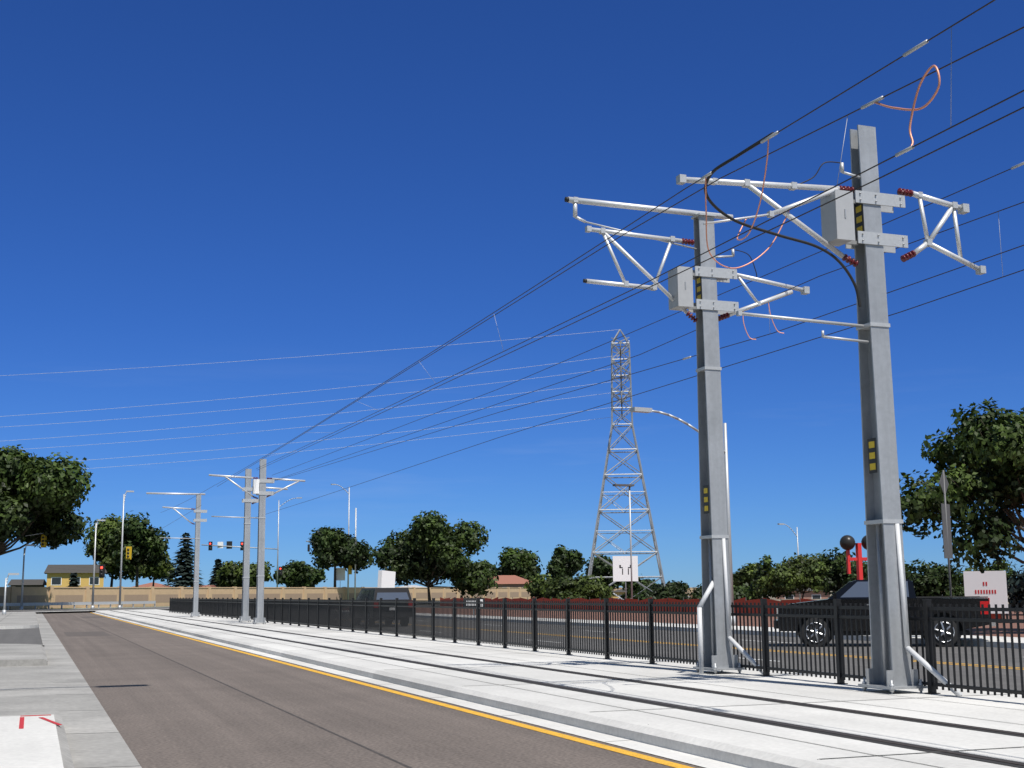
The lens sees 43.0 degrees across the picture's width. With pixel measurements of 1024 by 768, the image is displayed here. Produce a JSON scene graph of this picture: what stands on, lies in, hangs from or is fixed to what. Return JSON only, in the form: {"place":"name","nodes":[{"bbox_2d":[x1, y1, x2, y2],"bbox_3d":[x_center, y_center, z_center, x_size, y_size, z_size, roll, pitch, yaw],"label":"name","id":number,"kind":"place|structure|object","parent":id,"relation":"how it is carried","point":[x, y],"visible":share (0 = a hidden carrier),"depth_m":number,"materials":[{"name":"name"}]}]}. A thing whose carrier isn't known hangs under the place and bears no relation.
{"place":"outdoors","nodes":[
{"label":"outdoors","id":0,"kind":"place"},
{"bbox_2d":[0,596,689,612],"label":"cross street","id":1,"kind":"structure","parent":0,"point":[80,609],"depth_m":136.19,"materials":[{"name":"grey asphalt"}]},
{"bbox_2d":[8,579,46,586],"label":"dark house","id":2,"kind":"structure","parent":1,"relation":"on","point":[30,582],"depth_m":214.54,"materials":[{"name":"grey"}]},
{"bbox_2d":[44,565,106,586],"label":"yellow house","id":3,"kind":"structure","parent":1,"relation":"on","point":[58,575],"depth_m":211.64,"materials":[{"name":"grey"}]},
{"bbox_2d":[133,582,171,586],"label":"house","id":4,"kind":"structure","parent":1,"relation":"on","point":[151,583],"depth_m":254.17,"materials":[{"name":"pink"}]},
{"bbox_2d":[277,497,301,586],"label":"street light","id":5,"kind":"object","parent":1,"relation":"on","point":[278,536],"visible":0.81,"depth_m":210.34,"materials":[{"name":"grey metal"}]},
{"bbox_2d":[336,568,344,579],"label":"white sign","id":6,"kind":"object","parent":1,"relation":"on","point":[340,573],"visible":0.85,"depth_m":210.90,"materials":[{"name":"white metal"}]},
{"bbox_2d":[401,585,421,586],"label":"roof","id":7,"kind":"structure","parent":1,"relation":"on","point":[411,586],"depth_m":288.73,"materials":[{"name":"white"}]},
{"bbox_2d":[0,0,1023,587],"label":"sky","id":8,"kind":"structure","parent":0,"point":[183,183],"materials":[{"name":"blue"}]},
{"bbox_2d":[42,605,1023,767],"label":"roads","id":9,"kind":"structure","parent":0,"point":[162,712],"depth_m":16.55,"materials":[{"name":"grey asphalt"}]},
{"bbox_2d":[63,611,411,767],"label":"road seams and patches","id":10,"kind":"object","parent":9,"relation":"on","point":[100,633],"visible":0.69,"depth_m":23.94,"materials":[{"name":"grey asphalt"}]},
{"bbox_2d":[349,588,411,626],"bbox_3d":[-6.145,10.405,60.688,1.936,1.740,4.890,3,-10,-20],"label":"suv","id":11,"kind":"object","parent":9,"relation":"on","point":[374,594],"visible":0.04,"depth_m":58.85,"materials":[{"name":"black paint"}]},
{"bbox_2d":[85,611,1023,767],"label":"road markings","id":12,"kind":"object","parent":9,"relation":"on","point":[642,756],"visible":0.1,"depth_m":16.14,"materials":[{"name":"yellow paint"}]},
{"bbox_2d":[103,591,1009,767],"bbox_3d":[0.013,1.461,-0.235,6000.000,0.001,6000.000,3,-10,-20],"label":"ground","id":13,"kind":"structure","parent":0,"point":[773,598],"depth_m":18.35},
{"bbox_2d":[0,444,95,554],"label":"tree","id":14,"kind":"object","parent":13,"relation":"on","point":[40,495],"visible":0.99,"depth_m":135.11,"materials":[{"name":"green plant"}]},
{"bbox_2d":[68,573,80,586],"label":"spruce","id":15,"kind":"object","parent":13,"relation":"on","point":[73,581],"visible":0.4,"depth_m":187.38,"materials":[{"name":"green plant"}]},
{"bbox_2d":[91,519,104,608],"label":"pole","id":16,"kind":"object","parent":13,"relation":"on","point":[92,606],"visible":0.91,"depth_m":141.49,"materials":[{"name":"grey metal"}]},
{"bbox_2d":[82,513,147,586],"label":"tree","id":17,"kind":"object","parent":13,"relation":"on","point":[103,552],"visible":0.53,"depth_m":220.20,"materials":[{"name":"green plant"}]},
{"bbox_2d":[118,491,133,608],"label":"tall pole","id":18,"kind":"object","parent":13,"relation":"on","point":[120,583],"visible":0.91,"depth_m":142.58,"materials":[{"name":"grey metal"}]},
{"bbox_2d":[103,511,170,586],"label":"tree","id":19,"kind":"object","parent":13,"relation":"on","point":[149,545],"visible":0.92,"depth_m":212.24,"materials":[{"name":"green plant"}]},
{"bbox_2d":[142,551,175,585],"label":"tree","id":20,"kind":"object","parent":13,"relation":"on","point":[159,572],"visible":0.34,"depth_m":236.71,"materials":[{"name":"green plant"}]},
{"bbox_2d":[162,532,206,586],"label":"spruce","id":21,"kind":"object","parent":13,"relation":"on","point":[184,568],"visible":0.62,"depth_m":205.61,"materials":[{"name":"green plant"}]},
{"bbox_2d":[26,508,356,599],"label":"traffic lights","id":22,"kind":"object","parent":13,"relation":"on","point":[128,553],"visible":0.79,"depth_m":208.40,"materials":[{"name":"black"}]},
{"bbox_2d":[208,559,222,586],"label":"spruce","id":23,"kind":"object","parent":13,"relation":"on","point":[218,565],"visible":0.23,"depth_m":289.06,"materials":[{"name":"green plant"}]},
{"bbox_2d":[213,560,273,586],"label":"tree","id":24,"kind":"object","parent":13,"relation":"on","point":[230,573],"visible":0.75,"depth_m":225.56,"materials":[{"name":"green plant"}]},
{"bbox_2d":[273,560,314,586],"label":"tree","id":25,"kind":"object","parent":13,"relation":"on","point":[298,574],"visible":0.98,"depth_m":251.23,"materials":[{"name":"green plant"}]},
{"bbox_2d":[295,561,327,586],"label":"tree","id":26,"kind":"object","parent":13,"relation":"on","point":[319,576],"visible":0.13,"depth_m":291.59,"materials":[{"name":"green plant"}]},
{"bbox_2d":[331,484,349,599],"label":"street light","id":27,"kind":"object","parent":13,"relation":"on","point":[348,535],"visible":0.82,"depth_m":212.13,"materials":[{"name":"grey metal"}]},
{"bbox_2d":[308,525,374,586],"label":"tree","id":28,"kind":"object","parent":13,"relation":"on","point":[336,547],"visible":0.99,"depth_m":207.62,"materials":[{"name":"green plant"}]},
{"bbox_2d":[0,586,696,609],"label":"boundary wall","id":29,"kind":"structure","parent":13,"relation":"on","point":[161,596],"depth_m":171.37,"materials":[{"name":"beige concrete"}]},
{"bbox_2d":[377,570,395,587],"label":"white monolith sign","id":30,"kind":"object","parent":13,"relation":"on","point":[386,579],"visible":0.36,"depth_m":147.26,"materials":[{"name":"white"}]},
{"bbox_2d":[368,510,498,603],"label":"tree","id":31,"kind":"object","parent":13,"relation":"on","point":[427,549],"visible":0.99,"depth_m":182.63,"materials":[{"name":"green plant"}]},
{"bbox_2d":[463,598,484,606],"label":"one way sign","id":32,"kind":"object","parent":13,"relation":"on","point":[474,599],"visible":0.35,"depth_m":76.84,"materials":[{"name":"black"}]},
{"bbox_2d":[479,561,496,576],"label":"tree","id":33,"kind":"object","parent":13,"relation":"on","point":[492,566],"visible":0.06,"depth_m":314.88,"materials":[{"name":"green plant"}]},
{"bbox_2d":[488,575,532,597],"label":"brick house","id":34,"kind":"structure","parent":13,"relation":"on","point":[513,581],"depth_m":282.56,"materials":[{"name":"pink"}]},
{"bbox_2d":[0,609,1023,767],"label":"concrete works","id":35,"kind":"structure","parent":13,"relation":"on","point":[26,638],"depth_m":16.21,"materials":[{"name":"concrete"}]},
{"bbox_2d":[2,573,18,614],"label":"pole","id":36,"kind":"object","parent":35,"relation":"on","point":[4,605],"visible":0.91,"depth_m":101.30,"materials":[{"name":"grey metal"}]},
{"bbox_2d":[19,544,33,609],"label":"pole","id":37,"kind":"object","parent":35,"relation":"on","point":[21,606],"visible":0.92,"depth_m":138.99,"materials":[{"name":"grey metal"}]},
{"bbox_2d":[19,715,61,728],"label":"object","id":38,"kind":"object","parent":35,"relation":"on","point":[21,724],"visible":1,"depth_m":13.69,"materials":[{"name":"red"}]},
{"bbox_2d":[0,601,155,609],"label":"guard rail","id":39,"kind":"object","parent":35,"relation":"on","point":[35,604],"visible":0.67,"depth_m":147.08,"materials":[{"name":"silver metal"}]},
{"bbox_2d":[146,492,206,616],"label":"catenary pole","id":40,"kind":"object","parent":35,"relation":"on","point":[198,511],"visible":0.97,"depth_m":81.49,"materials":[{"name":"grey metal"}]},
{"bbox_2d":[209,459,304,623],"bbox_3d":[-11.852,7.261,60.224,4.474,7.600,0.700,3,-10,-20],"label":"catenary pole","id":41,"kind":"object","parent":35,"relation":"on","point":[259,486],"visible":1,"depth_m":60.29,"materials":[{"name":"grey metal"}]},
{"bbox_2d":[238,469,287,621],"bbox_3d":[-12.450,8.077,65.262,2.282,7.600,0.700,3,-10,-20],"label":"catenary pole","id":42,"kind":"object","parent":35,"relation":"on","point":[247,501],"visible":0.78,"depth_m":64.85,"materials":[{"name":"grey metal"}]},
{"bbox_2d":[2,610,1023,767],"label":"concrete joints","id":43,"kind":"object","parent":35,"relation":"on","point":[631,709],"visible":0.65,"depth_m":15.80,"materials":[{"name":"grey concrete"}]},
{"bbox_2d":[105,607,1023,767],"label":"rails","id":44,"kind":"object","parent":35,"relation":"on","point":[914,746],"visible":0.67,"depth_m":14.82,"materials":[{"name":"grey metal"}]},
{"bbox_2d":[169,598,1023,697],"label":"fence","id":45,"kind":"object","parent":35,"relation":"on","point":[319,612],"visible":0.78,"depth_m":24.60,"materials":[{"name":"black metal"}]},
{"bbox_2d":[564,197,809,674],"bbox_3d":[3.147,0.806,21.256,4.552,7.757,1.274,3,-10,-20],"label":"catenary pole","id":46,"kind":"object","parent":35,"relation":"on","point":[716,640],"visible":1,"depth_m":21.58,"materials":[{"name":"grey metal"}]},
{"bbox_2d":[734,249,756,276],"bbox_3d":[4.013,-2.058,22.287,0.516,0.481,0.064,5,-10,-29],"label":"pole cable","id":47,"kind":"object","parent":46,"relation":"attached to","point":[751,259],"visible":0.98,"depth_m":22.32,"materials":[{"name":"black rubber"}]},
{"bbox_2d":[768,302,783,333],"bbox_3d":[4.528,-1.146,22.312,0.254,0.589,0.038,-3,-9,15],"label":"cable","id":48,"kind":"object","parent":46,"relation":"attached to","point":[772,320],"visible":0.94,"depth_m":22.29,"materials":[{"name":"brown"}]},
{"bbox_2d":[676,125,985,695],"bbox_3d":[4.513,0.164,16.925,4.771,7.625,1.274,3,-10,-20],"label":"catenary pole","id":49,"kind":"object","parent":35,"relation":"on","point":[852,220],"visible":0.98,"depth_m":17.31,"materials":[{"name":"grey metal"}]},
{"bbox_2d":[216,0,994,484],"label":"overhead wire","id":50,"kind":"object","parent":49,"relation":"attached to","point":[682,190],"visible":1,"depth_m":16.59,"materials":[{"name":"grey metal"}]},
{"bbox_2d":[220,26,1023,484],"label":"overhead wire","id":51,"kind":"object","parent":49,"relation":"attached to","point":[686,198],"visible":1,"depth_m":16.04,"materials":[{"name":"grey metal"}]},
{"bbox_2d":[258,107,1023,469],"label":"overhead wire","id":52,"kind":"object","parent":49,"relation":"attached to","point":[728,249],"visible":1,"depth_m":15.11,"materials":[{"name":"grey metal"}]},
{"bbox_2d":[261,90,1023,466],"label":"overhead wire","id":53,"kind":"object","parent":49,"relation":"attached to","point":[725,242],"visible":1,"depth_m":15.09,"materials":[{"name":"grey metal"}]},
{"bbox_2d":[264,27,1023,457],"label":"catenary droppers","id":54,"kind":"object","parent":53,"relation":"attached to","point":[926,41],"visible":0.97,"depth_m":13.27,"materials":[{"name":"silver metal"}]},
{"bbox_2d":[874,65,940,146],"bbox_3d":[3.775,-2.577,12.595,0.155,0.784,1.136,2,-10,-16],"label":"cable","id":55,"kind":"object","parent":53,"relation":"attached to","point":[912,110],"visible":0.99,"depth_m":12.43,"materials":[{"name":"brown"}]},
{"bbox_2d":[274,168,1010,474],"bbox_3d":[5.900,-2.678,18.807,0.815,0.254,92.027,3,-10,-21],"label":"wire","id":56,"kind":"object","parent":49,"relation":"attached to","point":[680,311],"visible":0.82,"depth_m":26.24,"materials":[{"name":"grey metal"}]},
{"bbox_2d":[267,269,1023,513],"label":"wire","id":57,"kind":"object","parent":49,"relation":"attached to","point":[692,377],"visible":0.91,"depth_m":25.38,"materials":[{"name":"grey metal"}]},
{"bbox_2d":[275,245,1023,480],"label":"wire","id":58,"kind":"object","parent":49,"relation":"attached to","point":[696,355],"visible":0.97,"depth_m":24.05,"materials":[{"name":"grey metal"}]},
{"bbox_2d":[276,202,1023,479],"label":"wire","id":59,"kind":"object","parent":49,"relation":"attached to","point":[687,333],"visible":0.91,"depth_m":26.71,"materials":[{"name":"grey metal"}]},
{"bbox_2d":[705,178,789,268],"bbox_3d":[2.948,-2.009,16.901,1.664,1.014,0.390,7,-12,-39],"label":"cable","id":60,"kind":"object","parent":49,"relation":"attached to","point":[707,240],"visible":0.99,"depth_m":16.85,"materials":[{"name":"brown"}]},
{"bbox_2d":[704,132,860,306],"bbox_3d":[3.252,-1.899,16.477,1.364,1.438,3.359,-6,-11,30],"label":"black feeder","id":61,"kind":"object","parent":49,"relation":"attached to","point":[784,236],"visible":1,"depth_m":17.02,"materials":[{"name":"black rubber"}]},
{"bbox_2d":[737,139,768,240],"bbox_3d":[2.934,-2.255,15.975,0.186,0.795,2.264,-1,-9,3],"label":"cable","id":62,"kind":"object","parent":61,"relation":"attached to","point":[760,197],"visible":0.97,"depth_m":15.26,"materials":[{"name":"brown"}]},
{"bbox_2d":[799,161,839,183],"bbox_3d":[4.151,-2.837,17.533,0.689,0.375,0.049,2,-9,-13],"label":"pole cable","id":63,"kind":"object","parent":49,"relation":"attached to","point":[818,170],"visible":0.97,"depth_m":17.53,"materials":[{"name":"black rubber"}]},
{"bbox_2d":[491,546,543,580],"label":"tree","id":64,"kind":"object","parent":13,"relation":"on","point":[522,563],"visible":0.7,"depth_m":294.65,"materials":[{"name":"green plant"}]},
{"bbox_2d":[523,573,556,598],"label":"tree","id":65,"kind":"object","parent":13,"relation":"on","point":[533,588],"visible":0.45,"depth_m":166.23,"materials":[{"name":"green plant"}]},
{"bbox_2d":[543,544,586,579],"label":"tree","id":66,"kind":"object","parent":13,"relation":"on","point":[563,562],"visible":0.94,"depth_m":294.61,"materials":[{"name":"green plant"}]},
{"bbox_2d":[540,572,613,599],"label":"bush","id":67,"kind":"object","parent":13,"relation":"on","point":[585,587],"visible":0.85,"depth_m":155.94,"materials":[{"name":"green plant"}]},
{"bbox_2d":[581,555,621,588],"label":"tree","id":68,"kind":"object","parent":13,"relation":"on","point":[602,568],"visible":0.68,"depth_m":322.80,"materials":[{"name":"green plant"}]},
{"bbox_2d":[611,588,626,597],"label":"house","id":69,"kind":"structure","parent":13,"relation":"on","point":[619,592],"depth_m":295.22,"materials":[{"name":"grey"}]},
{"bbox_2d":[588,329,665,599],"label":"transmission pylon","id":70,"kind":"object","parent":13,"relation":"on","point":[640,474],"visible":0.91,"depth_m":204.74,"materials":[{"name":"grey metal"}]},
{"bbox_2d":[3,330,610,375],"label":"hv conductor","id":71,"kind":"object","parent":70,"relation":"attached to","point":[304,356],"visible":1,"depth_m":212.21,"materials":[{"name":"grey"}]},
{"bbox_2d":[619,578,656,599],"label":"tree","id":72,"kind":"object","parent":13,"relation":"on","point":[646,582],"visible":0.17,"depth_m":223.70,"materials":[{"name":"green plant"}]},
{"bbox_2d":[627,580,691,600],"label":"bush","id":73,"kind":"object","parent":13,"relation":"on","point":[678,590],"visible":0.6,"depth_m":194.97,"materials":[{"name":"green plant"}]},
{"bbox_2d":[686,582,757,599],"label":"bush","id":74,"kind":"object","parent":13,"relation":"on","point":[740,592],"visible":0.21,"depth_m":174.89,"materials":[{"name":"green plant"}]},
{"bbox_2d":[733,562,757,588],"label":"tree","id":75,"kind":"object","parent":13,"relation":"on","point":[743,575],"visible":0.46,"depth_m":232.08,"materials":[{"name":"green plant"}]},
{"bbox_2d":[748,554,787,599],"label":"tree","id":76,"kind":"object","parent":13,"relation":"on","point":[766,562],"visible":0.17,"depth_m":164.33,"materials":[{"name":"green plant"}]},
{"bbox_2d":[777,523,800,598],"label":"street light","id":77,"kind":"object","parent":13,"relation":"on","point":[797,543],"visible":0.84,"depth_m":155.06,"materials":[{"name":"grey metal"}]},
{"bbox_2d":[754,552,831,598],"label":"bush","id":78,"kind":"object","parent":13,"relation":"on","point":[798,573],"visible":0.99,"depth_m":133.18,"materials":[{"name":"green plant"}]},
{"bbox_2d":[776,588,829,598],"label":"house","id":79,"kind":"structure","parent":13,"relation":"on","point":[812,595],"depth_m":231.02,"materials":[{"name":"brick"}]},
{"bbox_2d":[816,547,855,595],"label":"tree","id":80,"kind":"object","parent":13,"relation":"on","point":[837,575],"visible":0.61,"depth_m":171.70,"materials":[{"name":"green plant"}]},
{"bbox_2d":[844,559,912,582],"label":"tree","id":81,"kind":"object","parent":13,"relation":"on","point":[865,573],"visible":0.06,"depth_m":141.59,"materials":[{"name":"green plant"}]},
{"bbox_2d":[774,579,995,646],"bbox_3d":[9.753,6.078,34.407,5.518,1.776,2.246,-3,-9,13],"label":"pickup truck","id":82,"kind":"object","parent":13,"relation":"on","point":[855,591],"visible":0.53,"depth_m":33.67,"materials":[{"name":"black paint"}]},
{"bbox_2d":[905,559,964,596],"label":"bush","id":83,"kind":"object","parent":13,"relation":"on","point":[932,581],"visible":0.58,"depth_m":111.41,"materials":[{"name":"green plant"}]},
{"bbox_2d":[939,470,952,595],"bbox_3d":[12.005,4.727,35.754,0.052,4.718,0.707,-8,-12,39],"label":"utility pole","id":84,"kind":"object","parent":13,"relation":"on","point":[946,525],"visible":0.85,"depth_m":35.86,"materials":[{"name":"grey"}]},
{"bbox_2d":[946,559,1016,589],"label":"tree","id":85,"kind":"object","parent":13,"relation":"on","point":[1006,568],"visible":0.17,"depth_m":119.96,"materials":[{"name":"green plant"}]},
{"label":"transmission pylon","id":86,"kind":"object","parent":13,"relation":"on","visible":0},
{"bbox_2d":[9,369,604,426],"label":"hv conductor","id":87,"kind":"object","parent":86,"relation":"attached to","point":[311,402],"visible":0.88,"depth_m":216.44,"materials":[{"name":"grey"}]},
{"bbox_2d":[0,355,619,416],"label":"hv conductor","id":88,"kind":"object","parent":86,"relation":"attached to","point":[314,390],"visible":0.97,"depth_m":205.34,"materials":[{"name":"grey"}]},
{"bbox_2d":[8,381,615,440],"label":"hv conductor","id":89,"kind":"object","parent":86,"relation":"attached to","point":[306,416],"visible":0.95,"depth_m":204.88,"materials":[{"name":"grey"}]},
{"bbox_2d":[17,393,606,449],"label":"hv conductor","id":90,"kind":"object","parent":86,"relation":"attached to","point":[320,425],"visible":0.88,"depth_m":215.69,"materials":[{"name":"grey"}]},
{"bbox_2d":[79,406,620,460],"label":"hv conductor","id":91,"kind":"object","parent":86,"relation":"attached to","point":[348,437],"visible":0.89,"depth_m":203.62,"materials":[{"name":"grey"}]},
{"bbox_2d":[87,416,616,468],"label":"hv conductor","id":92,"kind":"object","parent":86,"relation":"attached to","point":[351,446],"visible":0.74,"depth_m":214.57,"materials":[{"name":"grey"}]},
{"bbox_2d":[418,607,1023,636],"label":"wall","id":93,"kind":"structure","parent":0,"point":[1007,625],"depth_m":68.18,"materials":[{"name":"beige concrete"}]},
{"bbox_2d":[613,484,633,598],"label":"street light","id":94,"kind":"object","parent":93,"relation":"on","point":[628,485],"visible":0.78,"depth_m":99.01,"materials":[{"name":"grey metal"}]},
{"bbox_2d":[613,556,637,597],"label":"sign","id":95,"kind":"object","parent":93,"relation":"on","point":[621,568],"visible":0.95,"depth_m":98.58,"materials":[{"name":"white metal"}]},
{"bbox_2d":[630,407,735,625],"bbox_3d":[6.655,5.206,50.132,4.525,8.433,0.349,4,-10,-27],"label":"street light","id":96,"kind":"object","parent":93,"relation":"on","point":[641,410],"visible":0.66,"depth_m":50.86,"materials":[{"name":"white metal"}]},
{"bbox_2d":[440,597,1001,618],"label":"hedge","id":97,"kind":"object","parent":93,"relation":"on","point":[671,600],"visible":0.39,"depth_m":91.40,"materials":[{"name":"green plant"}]},
{"bbox_2d":[840,535,866,579],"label":"red lamp post","id":98,"kind":"object","parent":93,"relation":"on","point":[847,543],"visible":0.69,"depth_m":84.22,"materials":[{"name":"red metal"}]},
{"bbox_2d":[899,397,1023,573],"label":"tree","id":99,"kind":"object","parent":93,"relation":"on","point":[984,462],"visible":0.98,"depth_m":40.78,"materials":[{"name":"green plant"}]},
{"bbox_2d":[963,571,1008,618],"bbox_3d":[20.314,9.134,55.714,2.200,2.215,0.600,-6,-11,31],"label":"sign","id":100,"kind":"object","parent":93,"relation":"on","point":[992,585],"visible":0.76,"depth_m":55.68,"materials":[{"name":"white metal"}]},
{"bbox_2d":[1006,565,1023,614],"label":"bush","id":101,"kind":"object","parent":93,"relation":"on","point":[1015,590],"visible":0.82,"depth_m":71.03,"materials":[{"name":"green plant"}]}
]}

